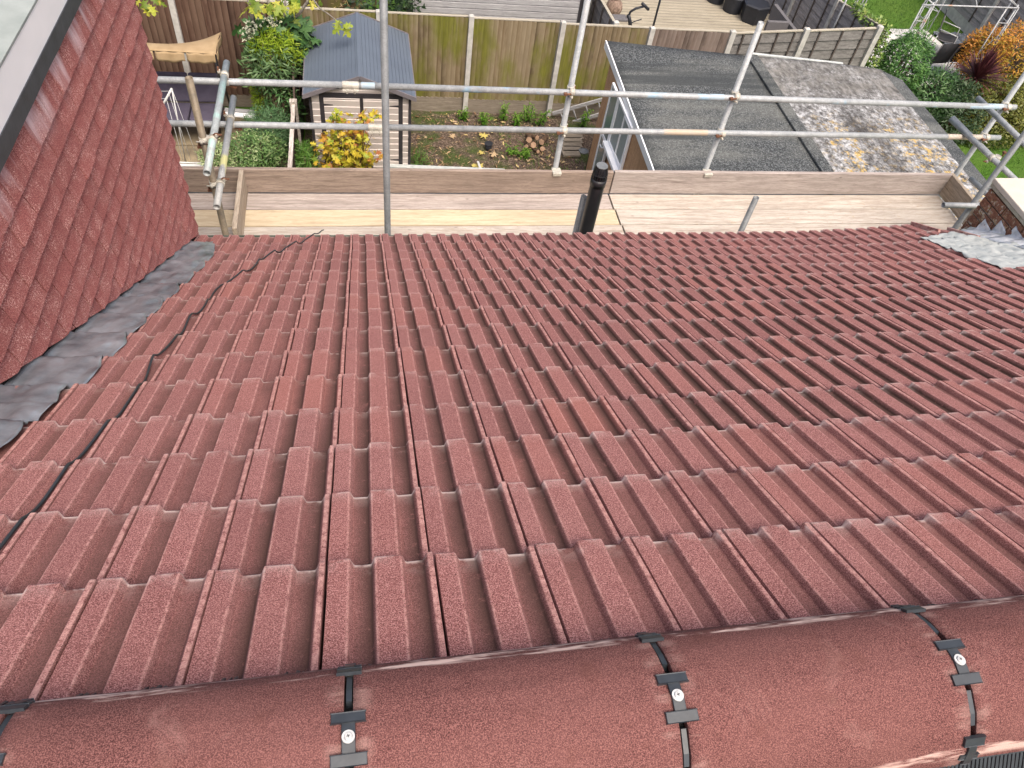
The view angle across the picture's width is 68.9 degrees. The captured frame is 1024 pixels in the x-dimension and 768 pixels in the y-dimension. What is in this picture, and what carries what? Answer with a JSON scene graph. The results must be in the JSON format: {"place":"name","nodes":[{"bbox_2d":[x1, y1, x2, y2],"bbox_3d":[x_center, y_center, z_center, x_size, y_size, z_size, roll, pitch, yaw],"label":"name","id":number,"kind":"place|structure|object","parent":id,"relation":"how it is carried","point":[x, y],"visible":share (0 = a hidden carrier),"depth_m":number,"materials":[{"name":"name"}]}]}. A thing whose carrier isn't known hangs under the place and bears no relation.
{"place":"outdoors","nodes":[
{"label":"outdoors","id":0,"kind":"place"},
{"bbox_2d":[172,109,273,166],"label":"paving","id":1,"kind":"structure","parent":0,"point":[223,130],"depth_m":13.98,"materials":[{"name":"beige stone"}]},
{"bbox_2d":[196,138,234,166],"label":"variegated shrub","id":2,"kind":"object","parent":1,"relation":"on","point":[216,160],"visible":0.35,"depth_m":12.48,"materials":[{"name":"green plant"}]},
{"bbox_2d":[218,108,259,133],"bbox_3d":[-5.088,-4.828,13.823,0.824,0.495,0.335,-3,52,-10],"label":"bench","id":3,"kind":"object","parent":1,"relation":"on","point":[239,112],"visible":0.2,"depth_m":13.65,"materials":[{"name":"white wood"}]},
{"bbox_2d":[136,0,352,92],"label":"fig tree","id":4,"kind":"object","parent":1,"relation":"on","point":[278,9],"visible":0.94,"depth_m":12.33,"materials":[{"name":"yellow plant"}]},
{"bbox_2d":[237,103,289,163],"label":"rosemary bush","id":5,"kind":"object","parent":1,"relation":"on","point":[281,133],"visible":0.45,"depth_m":12.91,"materials":[{"name":"green plant"}]},
{"bbox_2d":[237,37,302,130],"bbox_3d":[-4.201,-5.098,13.176,1.165,2.049,0.834,-3,52,-10],"label":"viburnum shrub","id":6,"kind":"object","parent":1,"relation":"on","point":[286,73],"visible":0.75,"depth_m":12.63,"materials":[{"name":"green plant"}]},
{"bbox_2d":[246,24,305,139],"bbox_3d":[-4.075,-5.277,13.250,0.991,2.185,0.744,-3,52,-10],"label":"choisya shrub","id":7,"kind":"object","parent":1,"relation":"on","point":[269,42],"visible":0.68,"depth_m":12.53,"materials":[{"name":"green plant"}]},
{"bbox_2d":[232,11,321,111],"bbox_3d":[-4.105,-5.590,13.413,1.550,2.314,1.132,-3,52,-10],"label":"fatsia shrub","id":8,"kind":"object","parent":1,"relation":"on","point":[304,31],"visible":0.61,"depth_m":12.71,"materials":[{"name":"green plant"}]},
{"bbox_2d":[171,127,312,166],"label":"paving slabs","id":9,"kind":"structure","parent":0,"point":[193,135],"depth_m":13.61,"materials":[{"name":"beige stone"}]},
{"bbox_2d":[161,88,200,163],"bbox_3d":[-6.176,-4.264,12.575,1.711,1.493,0.342,-1,52,-9],"label":"clothes airer","id":10,"kind":"object","parent":9,"relation":"on","point":[165,100],"visible":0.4,"depth_m":12.61,"materials":[{"name":"white metal"}]},
{"bbox_2d":[146,32,229,149],"bbox_3d":[-5.981,-5.206,13.099,1.934,1.900,1.267,-3,52,-10],"label":"swing seat","id":11,"kind":"object","parent":9,"relation":"on","point":[202,51],"visible":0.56,"depth_m":13.16,"materials":[{"name":"beige fabric"},{"name":"wood"}]},
{"bbox_2d":[180,164,203,166],"bbox_3d":[-5.568,-3.240,12.562,0.919,0.390,1.014,-3,52,-10],"label":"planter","id":12,"kind":"object","parent":9,"relation":"on","point":[198,165],"visible":0.07,"depth_m":12.72,"materials":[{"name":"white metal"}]},
{"bbox_2d":[222,128,287,166],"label":"variegated shrub","id":13,"kind":"object","parent":9,"relation":"on","point":[260,151],"visible":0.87,"depth_m":12.59,"materials":[{"name":"green plant"}]},
{"bbox_2d":[247,71,270,130],"bbox_3d":[-4.479,-5.013,13.402,0.448,1.528,0.447,-3,52,-10],"label":"conifer","id":14,"kind":"object","parent":9,"relation":"on","point":[257,100],"visible":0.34,"depth_m":13.20,"materials":[{"name":"green plant"}]},
{"bbox_2d":[257,86,307,149],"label":"laurel shrub","id":15,"kind":"object","parent":9,"relation":"on","point":[278,100],"visible":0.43,"depth_m":13.05,"materials":[{"name":"green plant"}]},
{"bbox_2d":[305,108,596,169],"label":"garden soil","id":16,"kind":"structure","parent":0,"point":[458,148],"depth_m":14.70,"materials":[{"name":"brown soil"}]},
{"bbox_2d":[294,139,321,167],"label":"fern","id":17,"kind":"object","parent":16,"relation":"on","point":[303,158],"visible":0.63,"depth_m":12.49,"materials":[{"name":"green plant"}]},
{"bbox_2d":[309,108,382,167],"bbox_3d":[-2.800,-3.829,12.590,1.319,1.723,0.870,-3,52,-10],"label":"autumn maple","id":18,"kind":"object","parent":16,"relation":"on","point":[353,156],"visible":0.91,"depth_m":12.32,"materials":[{"name":"yellow plant"}]},
{"bbox_2d":[302,12,416,167],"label":"garden shed","id":19,"kind":"structure","parent":16,"relation":"on","point":[356,56],"depth_m":12.78,"materials":[{"name":"grey plastic"}]},
{"bbox_2d":[321,95,361,162],"bbox_3d":[-2.935,-4.323,13.010,0.660,1.537,0.024,-3,52,-10],"label":"door","id":20,"kind":"structure","parent":19,"relation":"in","point":[349,104],"depth_m":12.56,"materials":[{"name":"white wood"}]},
{"bbox_2d":[361,96,400,167],"bbox_3d":[-2.285,-4.352,13.130,0.658,1.537,0.024,-3,52,-10],"label":"door","id":21,"kind":"structure","parent":19,"relation":"in","point":[369,103],"depth_m":12.95,"materials":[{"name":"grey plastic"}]},
{"bbox_2d":[411,148,432,164],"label":"fern","id":22,"kind":"object","parent":16,"relation":"on","point":[421,160],"visible":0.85,"depth_m":13.99,"materials":[{"name":"green plant"}]},
{"bbox_2d":[313,110,576,169],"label":"leaf litter","id":23,"kind":"object","parent":16,"relation":"on","point":[483,143],"visible":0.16,"depth_m":14.63,"materials":[{"name":"brown plant"}]},
{"bbox_2d":[472,163,482,167],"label":"fallen leaf","id":24,"kind":"object","parent":23,"relation":"on","point":[475,165],"visible":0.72,"depth_m":14.12,"materials":[{"name":"yellow plant"}]},
{"bbox_2d":[479,132,488,138],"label":"fallen leaf","id":25,"kind":"object","parent":23,"relation":"on","point":[484,135],"visible":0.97,"depth_m":14.76,"materials":[{"name":"yellow plant"}]},
{"bbox_2d":[390,164,499,168],"bbox_3d":[-1.199,-3.923,13.772,2.142,0.170,0.090,0,52,-9],"label":"bed edging","id":26,"kind":"object","parent":16,"relation":"on","point":[417,166],"visible":0.11,"depth_m":13.66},
{"bbox_2d":[456,106,469,121],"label":"weed","id":27,"kind":"object","parent":16,"relation":"on","point":[464,113],"visible":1,"depth_m":15.00,"materials":[{"name":"green plant"}]},
{"bbox_2d":[477,112,492,125],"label":"weed","id":28,"kind":"object","parent":16,"relation":"on","point":[482,116],"visible":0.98,"depth_m":14.98,"materials":[{"name":"green plant"}]},
{"bbox_2d":[485,141,492,151],"bbox_3d":[-0.460,-4.622,14.554,0.164,0.175,0.164,-3,52,-10],"label":"plant pot","id":29,"kind":"object","parent":16,"relation":"on","point":[488,145],"visible":1,"depth_m":14.49,"materials":[{"name":"black plastic"}]},
{"bbox_2d":[499,102,509,120],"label":"weed","id":30,"kind":"object","parent":16,"relation":"on","point":[503,116],"visible":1,"depth_m":15.09,"materials":[{"name":"green plant"}]},
{"bbox_2d":[431,116,591,169],"bbox_3d":[-0.637,-2.976,13.252,5.939,0.093,6.380,-3,52,-10],"label":"ground cover","id":31,"kind":"object","parent":16,"relation":"on","point":[522,145],"visible":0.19,"depth_m":14.76,"materials":[{"name":"green plant"}]},
{"bbox_2d":[504,143,524,155],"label":"weed","id":32,"kind":"object","parent":16,"relation":"on","point":[510,151],"visible":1,"depth_m":14.49,"materials":[{"name":"green plant"}]},
{"bbox_2d":[511,111,524,125],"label":"weed","id":33,"kind":"object","parent":16,"relation":"on","point":[516,122],"visible":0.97,"depth_m":15.09,"materials":[{"name":"green plant"}]},
{"bbox_2d":[515,147,531,158],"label":"weed","id":34,"kind":"object","parent":16,"relation":"on","point":[524,151],"visible":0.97,"depth_m":14.52,"materials":[{"name":"green plant"}]},
{"bbox_2d":[521,102,534,121],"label":"weed","id":35,"kind":"object","parent":16,"relation":"on","point":[529,114],"visible":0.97,"depth_m":15.13,"materials":[{"name":"green plant"}]},
{"bbox_2d":[525,133,538,139],"bbox_3d":[0.401,-4.937,14.861,0.090,0.190,0.333,-28,61,-27],"label":"log","id":36,"kind":"object","parent":16,"relation":"on","point":[535,137],"visible":0.91,"depth_m":14.78,"materials":[{"name":"brown wood"}]},
{"bbox_2d":[526,135,531,142],"bbox_3d":[0.340,-4.866,14.775,0.108,0.219,0.338,8,51,-2],"label":"log","id":37,"kind":"object","parent":36,"relation":"on","point":[529,139],"visible":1,"depth_m":14.64,"materials":[{"name":"brown wood"}]},
{"bbox_2d":[531,109,552,126],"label":"weed","id":38,"kind":"object","parent":16,"relation":"on","point":[543,114],"visible":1,"depth_m":15.17,"materials":[{"name":"green plant"}]},
{"bbox_2d":[539,135,547,144],"bbox_3d":[0.632,-4.860,14.844,0.107,0.176,0.337,20,52,7],"label":"log","id":39,"kind":"object","parent":16,"relation":"on","point":[543,139],"visible":1,"depth_m":14.75,"materials":[{"name":"brown wood"}]},
{"bbox_2d":[561,150,580,156],"bbox_3d":[1.169,-4.567,14.789,0.365,0.050,0.197,-3,52,-10],"label":"timber sleeper","id":40,"kind":"object","parent":16,"relation":"on","point":[566,153],"visible":0.89,"depth_m":14.75,"materials":[{"name":"brown wood"}]},
{"bbox_2d":[562,146,580,150],"bbox_3d":[1.187,-4.681,14.882,0.390,0.050,0.198,-3,52,-10],"label":"timber sleeper","id":41,"kind":"object","parent":16,"relation":"on","point":[572,148],"visible":0.56,"depth_m":14.86,"materials":[{"name":"wood"}]},
{"bbox_2d":[562,141,581,147],"bbox_3d":[1.205,-4.796,14.975,0.393,0.050,0.199,-3,52,-10],"label":"timber sleeper","id":42,"kind":"object","parent":16,"relation":"on","point":[572,143],"visible":0.7,"depth_m":14.95,"materials":[{"name":"brown wood"}]},
{"bbox_2d":[563,137,582,143],"bbox_3d":[1.223,-4.913,15.071,0.396,0.050,0.200,-3,52,-10],"label":"timber sleeper","id":43,"kind":"object","parent":16,"relation":"on","point":[574,139],"visible":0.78,"depth_m":15.05,"materials":[{"name":"wood"}]},
{"bbox_2d":[565,133,582,139],"bbox_3d":[1.236,-5.030,15.166,0.410,0.050,0.201,-3,52,-10],"label":"timber sleeper","id":44,"kind":"object","parent":16,"relation":"on","point":[569,135],"visible":0.6,"depth_m":15.14,"materials":[{"name":"wood"}]},
{"bbox_2d":[552,98,601,121],"bbox_3d":[1.631,-5.680,15.438,1.609,0.885,0.050,-3,52,-10],"label":"ladder","id":45,"kind":"object","parent":16,"relation":"on","point":[585,104],"visible":0.5,"depth_m":15.36,"materials":[{"name":"silver metal"}]},
{"bbox_2d":[579,135,593,169],"bbox_3d":[1.539,-4.640,13.951,0.468,1.600,0.188,-3,52,-10],"label":"bird feeder","id":46,"kind":"object","parent":16,"relation":"on","point":[584,151],"visible":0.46,"depth_m":14.18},
{"bbox_2d":[579,109,593,126],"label":"weed","id":47,"kind":"object","parent":16,"relation":"on","point":[583,122],"visible":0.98,"depth_m":15.30,"materials":[{"name":"green plant"}]},
{"bbox_2d":[406,0,582,76],"bbox_3d":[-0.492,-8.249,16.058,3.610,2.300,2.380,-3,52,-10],"label":"patio","id":48,"kind":"structure","parent":0,"point":[568,11],"depth_m":15.13,"materials":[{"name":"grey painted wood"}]},
{"bbox_2d":[224,0,1023,179],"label":"ground","id":49,"kind":"structure","parent":0,"point":[875,8],"depth_m":20.49,"materials":[{"name":"green plant"}]},
{"bbox_2d":[135,0,288,106],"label":"fence","id":50,"kind":"object","parent":49,"relation":"on","point":[178,21],"visible":0.15,"depth_m":13.29,"materials":[{"name":"wood"}]},
{"bbox_2d":[288,52,304,167],"bbox_3d":[-3.581,-3.641,12.173,0.120,1.950,6.000,-3,52,-10],"label":"fence","id":51,"kind":"object","parent":49,"relation":"on","point":[295,134],"visible":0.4,"depth_m":12.78,"materials":[{"name":"beige wood"}]},
{"bbox_2d":[300,0,354,8],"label":"fence","id":52,"kind":"object","parent":49,"relation":"on","point":[328,4],"depth_m":13.94,"materials":[{"name":"brown wood"}]},
{"bbox_2d":[337,0,425,12],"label":"ivy hedge","id":53,"kind":"object","parent":49,"relation":"on","point":[400,7],"visible":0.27,"depth_m":14.24,"materials":[{"name":"green plant"}]},
{"bbox_2d":[289,7,729,118],"bbox_3d":[0.060,-6.214,14.704,8.370,2.027,0.176,-1,52,-9],"label":"fence","id":54,"kind":"object","parent":49,"relation":"on","point":[458,49],"visible":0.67,"depth_m":14.52,"materials":[{"name":"wood"}]},
{"bbox_2d":[0,0,1023,767],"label":"house","id":55,"kind":"structure","parent":49,"relation":"on","point":[584,496],"depth_m":1.79,"materials":[{"name":"red tile"}]},
{"bbox_2d":[0,229,323,549],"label":"cable","id":56,"kind":"object","parent":55,"relation":"on","point":[35,509],"visible":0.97,"depth_m":2.04,"materials":[{"name":"black plastic"}]},
{"bbox_2d":[157,0,1023,234],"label":"scaffold","id":57,"kind":"object","parent":49,"relation":"on","point":[949,189],"visible":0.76,"depth_m":6.35,"materials":[{"name":"metal"}]},
{"bbox_2d":[188,193,612,209],"bbox_3d":[-1.258,-1.541,6.353,4.362,0.040,0.209,-3,52,-10],"label":"scaffold board","id":58,"kind":"object","parent":57,"relation":"on","point":[255,201],"visible":0.62,"depth_m":6.38,"materials":[{"name":"beige wood"}]},
{"bbox_2d":[193,210,619,226],"bbox_3d":[-1.221,-1.374,6.225,4.374,0.042,0.205,-3,52,-10],"label":"scaffold board","id":59,"kind":"object","parent":57,"relation":"on","point":[293,218],"visible":0.66,"depth_m":6.26,"materials":[{"name":"beige wood"}]},
{"bbox_2d":[198,225,623,234],"bbox_3d":[-1.184,-1.208,6.099,4.386,0.042,0.203,-3,52,-10],"label":"scaffold board","id":60,"kind":"object","parent":57,"relation":"on","point":[459,230],"visible":0.3,"depth_m":6.18,"materials":[{"name":"beige wood"}]},
{"bbox_2d":[609,194,947,211],"bbox_3d":[2.573,-1.710,7.056,3.408,0.039,0.208,-3,52,-10],"label":"scaffold board","id":61,"kind":"object","parent":57,"relation":"on","point":[655,202],"visible":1,"depth_m":7.02,"materials":[{"name":"beige wood"}]},
{"bbox_2d":[615,209,956,226],"bbox_3d":[2.610,-1.542,6.928,3.396,0.041,0.205,-3,52,-10],"label":"scaffold board","id":62,"kind":"object","parent":57,"relation":"on","point":[777,216],"visible":0.91,"depth_m":6.90,"materials":[{"name":"beige wood"}]},
{"bbox_2d":[622,223,961,233],"bbox_3d":[2.647,-1.377,6.802,3.384,0.042,0.203,-3,52,-10],"label":"scaffold board","id":63,"kind":"object","parent":57,"relation":"on","point":[698,229],"visible":0.34,"depth_m":6.72,"materials":[{"name":"beige wood"}]},
{"bbox_2d":[579,0,618,24],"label":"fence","id":64,"kind":"object","parent":49,"relation":"on","point":[599,12],"visible":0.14,"depth_m":15.41,"materials":[{"name":"wood"}]},
{"bbox_2d":[586,40,819,193],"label":"outbuilding","id":65,"kind":"structure","parent":49,"relation":"on","point":[640,68],"depth_m":11.76,"materials":[{"name":"fabric"}]},
{"bbox_2d":[592,82,618,169],"bbox_3d":[1.518,-4.029,12.932,0.112,2.328,0.435,-3,52,-10],"label":"door","id":66,"kind":"structure","parent":65,"relation":"in","point":[600,156],"depth_m":12.57,"materials":[{"name":"white plastic"}]},
{"bbox_2d":[602,97,632,171],"bbox_3d":[1.694,-3.959,11.972,0.120,0.878,0.930,-3,52,-10],"label":"window","id":67,"kind":"structure","parent":65,"relation":"in","point":[616,147],"depth_m":12.00,"materials":[{"name":"white plastic"}]},
{"bbox_2d":[724,25,883,66],"bbox_3d":[5.906,-6.598,15.878,3.636,2.027,0.135,-9,54,-15],"label":"fence","id":68,"kind":"object","parent":49,"relation":"on","point":[851,46],"visible":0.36,"depth_m":15.44,"materials":[{"name":"wood"}]},
{"bbox_2d":[848,0,892,68],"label":"ivy","id":69,"kind":"object","parent":68,"relation":"attached to","point":[883,37],"visible":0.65,"depth_m":16.03,"materials":[{"name":"green plant"}]},
{"bbox_2d":[766,0,880,29],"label":"fence","id":70,"kind":"object","parent":49,"relation":"on","point":[814,14],"visible":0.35,"depth_m":17.72,"materials":[{"name":"wood"}]},
{"bbox_2d":[750,52,991,225],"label":"outbuilding","id":71,"kind":"structure","parent":49,"relation":"on","point":[784,76],"depth_m":12.03,"materials":[{"name":"concrete"}]},
{"bbox_2d":[873,27,936,91],"bbox_3d":[8.549,-6.903,16.538,1.265,2.002,1.286,-3,52,-10],"label":"jasmine bush","id":72,"kind":"object","parent":49,"relation":"on","point":[891,52],"visible":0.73,"depth_m":16.01,"materials":[{"name":"green plant"}]},
{"bbox_2d":[847,0,1023,177],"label":"grass","id":73,"kind":"structure","parent":49,"relation":"on","point":[902,15],"depth_m":20.75,"materials":[{"name":"green plant"}]},
{"bbox_2d":[905,64,971,122],"bbox_3d":[9.369,-6.409,16.679,1.655,1.373,1.460,-3,52,-10],"label":"laurel shrub","id":74,"kind":"object","parent":49,"relation":"on","point":[939,77],"visible":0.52,"depth_m":16.28,"materials":[{"name":"green plant"}]},
{"bbox_2d":[917,75,987,146],"bbox_3d":[9.774,-6.191,16.543,1.820,1.514,1.714,-3,52,-10],"label":"hedge","id":75,"kind":"object","parent":49,"relation":"on","point":[967,84],"visible":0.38,"depth_m":16.22,"materials":[{"name":"green plant"}]},
{"bbox_2d":[933,31,1006,95],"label":"slate chippings","id":76,"kind":"object","parent":49,"relation":"on","point":[961,37],"visible":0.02,"depth_m":20.25,"materials":[{"name":"grey stone"}]},
{"bbox_2d":[931,0,1023,73],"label":"fence","id":77,"kind":"object","parent":49,"relation":"on","point":[967,20],"visible":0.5,"depth_m":20.02,"materials":[{"name":"wood"}]},
{"bbox_2d":[944,43,1013,94],"bbox_3d":[10.313,-6.742,16.716,1.494,1.928,1.386,16,51,4],"label":"cordyline","id":78,"kind":"object","parent":49,"relation":"on","point":[984,68],"visible":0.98,"depth_m":16.33,"materials":[{"name":"purple plant"}]},
{"bbox_2d":[941,72,1023,149],"bbox_3d":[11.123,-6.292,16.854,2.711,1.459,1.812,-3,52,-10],"label":"hedge","id":79,"kind":"object","parent":49,"relation":"on","point":[991,97],"visible":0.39,"depth_m":16.55,"materials":[{"name":"green plant"}]},
{"bbox_2d":[958,17,1023,98],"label":"hedge","id":80,"kind":"object","parent":49,"relation":"on","point":[1014,61],"visible":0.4,"depth_m":17.36,"materials":[{"name":"orange plant"}]},
{"bbox_2d":[604,0,769,31],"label":"decking","id":81,"kind":"object","parent":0,"point":[681,21],"visible":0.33,"depth_m":19.22,"materials":[{"name":"beige wood"}]},
{"bbox_2d":[606,0,622,13],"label":"round pot","id":82,"kind":"object","parent":81,"relation":"on","point":[614,6],"visible":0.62,"depth_m":18.44,"materials":[{"name":"ceramic"}]},
{"bbox_2d":[612,2,649,24],"bbox_3d":[2.743,-8.509,17.314,0.830,0.722,0.260,-3,52,-10],"label":"exercise bike","id":83,"kind":"object","parent":81,"relation":"on","point":[621,18],"visible":0.7,"depth_m":17.23,"materials":[{"name":"black metal"}]},
{"bbox_2d":[652,0,660,25],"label":"parasol pole","id":84,"kind":"object","parent":81,"relation":"on","point":[656,13],"visible":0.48,"depth_m":16.90,"materials":[{"name":"black metal"}]},
{"bbox_2d":[605,0,768,29],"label":"decking gaps","id":85,"kind":"object","parent":81,"relation":"on","point":[681,14],"visible":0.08,"depth_m":19.21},
{"bbox_2d":[707,0,724,4],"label":"garden stool","id":86,"kind":"object","parent":81,"relation":"on","point":[717,2],"visible":1,"depth_m":19.79,"materials":[{"name":"black plastic"}]},
{"bbox_2d":[723,0,743,14],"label":"garden stool","id":87,"kind":"object","parent":81,"relation":"on","point":[732,7],"visible":0.96,"depth_m":19.45,"materials":[{"name":"black plastic"}]},
{"bbox_2d":[740,0,770,25],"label":"garden stool","id":88,"kind":"object","parent":81,"relation":"on","point":[753,12],"visible":0.98,"depth_m":19.14,"materials":[{"name":"black plastic"}]},
{"bbox_2d":[763,4,795,30],"bbox_3d":[6.174,-8.206,17.707,0.701,0.924,1.616,-3,52,-10],"label":"corner sofa","id":89,"kind":"object","parent":81,"relation":"on","point":[778,18],"visible":0.25,"depth_m":17.37,"materials":[{"name":"grey fabric"}]},
{"bbox_2d":[833,0,846,27],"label":"downpipe","id":90,"kind":"object","parent":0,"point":[840,12],"depth_m":16.86,"materials":[{"name":"white plastic"}]},
{"bbox_2d":[866,29,969,93],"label":"patio","id":91,"kind":"structure","parent":0,"point":[936,47],"depth_m":19.75,"materials":[{"name":"beige stone"}]},
{"bbox_2d":[911,43,960,70],"bbox_3d":[10.402,-8.020,18.347,0.608,0.986,0.618,-8,54,-15],"label":"garden chair","id":92,"kind":"object","parent":91,"relation":"on","point":[945,53],"visible":0.52,"depth_m":18.06,"materials":[{"name":"black fabric"}]},
{"bbox_2d":[853,0,1019,82],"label":"gazebo frame","id":93,"kind":"object","parent":91,"relation":"on","point":[933,4],"visible":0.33,"depth_m":16.85,"materials":[{"name":"white metal"}]},
{"bbox_2d":[928,8,959,46],"bbox_3d":[11.202,-9.037,19.271,0.617,0.985,0.610,26,53,12],"label":"garden chair","id":94,"kind":"object","parent":91,"relation":"on","point":[946,37],"visible":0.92,"depth_m":19.27,"materials":[{"name":"grey metal"}]},
{"bbox_2d":[929,42,977,68],"bbox_3d":[11.014,-8.126,18.522,0.609,0.985,0.618,-5,53,-12],"label":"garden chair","id":95,"kind":"object","parent":91,"relation":"on","point":[957,51],"visible":0.27,"depth_m":18.19,"materials":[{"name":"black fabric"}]},
{"bbox_2d":[949,22,1015,79],"bbox_3d":[11.339,-7.879,17.991,1.428,1.594,1.164,-3,52,-10],"label":"hedge","id":96,"kind":"object","parent":91,"relation":"on","point":[959,59],"visible":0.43,"depth_m":17.67,"materials":[{"name":"orange plant"}]}
]}

